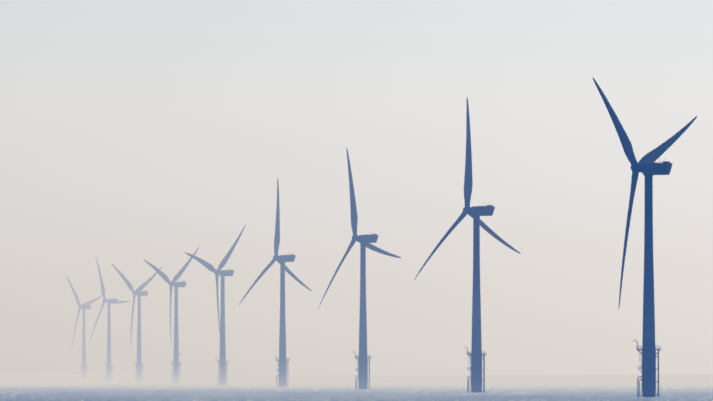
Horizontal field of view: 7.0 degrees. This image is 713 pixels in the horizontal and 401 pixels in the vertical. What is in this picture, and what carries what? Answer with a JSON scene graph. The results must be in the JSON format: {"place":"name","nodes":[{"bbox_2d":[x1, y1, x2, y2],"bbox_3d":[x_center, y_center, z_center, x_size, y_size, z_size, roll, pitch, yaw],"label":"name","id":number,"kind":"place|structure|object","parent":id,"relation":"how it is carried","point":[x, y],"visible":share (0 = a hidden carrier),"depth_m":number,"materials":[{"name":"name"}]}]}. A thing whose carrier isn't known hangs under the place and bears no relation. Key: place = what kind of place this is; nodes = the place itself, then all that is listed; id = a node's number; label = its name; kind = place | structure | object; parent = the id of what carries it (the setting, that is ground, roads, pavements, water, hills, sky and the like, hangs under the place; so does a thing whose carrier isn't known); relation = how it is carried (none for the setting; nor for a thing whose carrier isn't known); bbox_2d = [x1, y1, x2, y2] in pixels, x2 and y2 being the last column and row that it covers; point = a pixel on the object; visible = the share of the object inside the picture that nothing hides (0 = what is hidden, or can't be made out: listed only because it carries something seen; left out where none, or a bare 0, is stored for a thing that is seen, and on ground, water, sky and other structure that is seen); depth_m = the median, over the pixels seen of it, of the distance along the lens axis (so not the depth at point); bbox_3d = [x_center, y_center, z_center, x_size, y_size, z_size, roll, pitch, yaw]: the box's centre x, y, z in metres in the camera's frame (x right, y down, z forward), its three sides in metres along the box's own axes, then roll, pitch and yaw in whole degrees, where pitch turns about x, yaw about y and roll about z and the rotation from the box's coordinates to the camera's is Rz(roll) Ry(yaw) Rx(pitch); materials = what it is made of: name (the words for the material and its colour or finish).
{"place":"outdoors","nodes":[
{"label":"outdoors","id":0,"kind":"place"},
{"bbox_2d":[0,374,712,400],"bbox_3d":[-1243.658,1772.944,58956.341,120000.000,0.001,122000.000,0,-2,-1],"label":"sea","id":1,"kind":"structure","parent":0,"point":[383,387],"depth_m":3203.91,"materials":[{"name":"liquid"}]},
{"bbox_2d":[65,274,101,380],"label":"wind turbine","id":2,"kind":"object","parent":1,"relation":"on","point":[86,305],"visible":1,"depth_m":6212.32,"materials":[{"name":"paint"}]},
{"bbox_2d":[89,258,129,381],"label":"wind turbine","id":3,"kind":"object","parent":1,"relation":"in","point":[109,365],"visible":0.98,"depth_m":5688.57,"materials":[{"name":"paint"}]},
{"bbox_2d":[112,264,162,382],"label":"wind turbine","id":4,"kind":"object","parent":1,"relation":"on","point":[138,292],"visible":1,"depth_m":5165.16,"materials":[{"name":"paint"}]},
{"bbox_2d":[144,247,198,383],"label":"wind turbine","id":5,"kind":"object","parent":1,"relation":"on","point":[175,363],"visible":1,"depth_m":4641.33,"materials":[{"name":"paint"}]},
{"bbox_2d":[184,225,245,384],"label":"wind turbine","id":6,"kind":"object","parent":1,"relation":"on","point":[221,362],"visible":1,"depth_m":4117.61,"materials":[{"name":"paint"}]},
{"bbox_2d":[239,178,311,386],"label":"wind turbine","id":7,"kind":"object","parent":1,"relation":"on","point":[281,260],"visible":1,"depth_m":3594.08,"materials":[{"name":"paint"}]},
{"bbox_2d":[318,147,401,388],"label":"wind turbine","id":8,"kind":"object","parent":1,"relation":"on","point":[364,241],"visible":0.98,"depth_m":3069.87,"materials":[{"name":"paint"}]},
{"bbox_2d":[414,98,520,391],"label":"wind turbine","id":9,"kind":"object","parent":1,"relation":"on","point":[475,213],"visible":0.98,"depth_m":2546.48,"materials":[{"name":"paint"}]},
{"bbox_2d":[592,77,697,396],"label":"wind turbine","id":10,"kind":"object","parent":1,"relation":"on","point":[647,166],"visible":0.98,"depth_m":2022.45,"materials":[{"name":"paint"}]},
{"bbox_2d":[0,0,712,373],"label":"sky","id":11,"kind":"structure","parent":0,"point":[132,132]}
]}

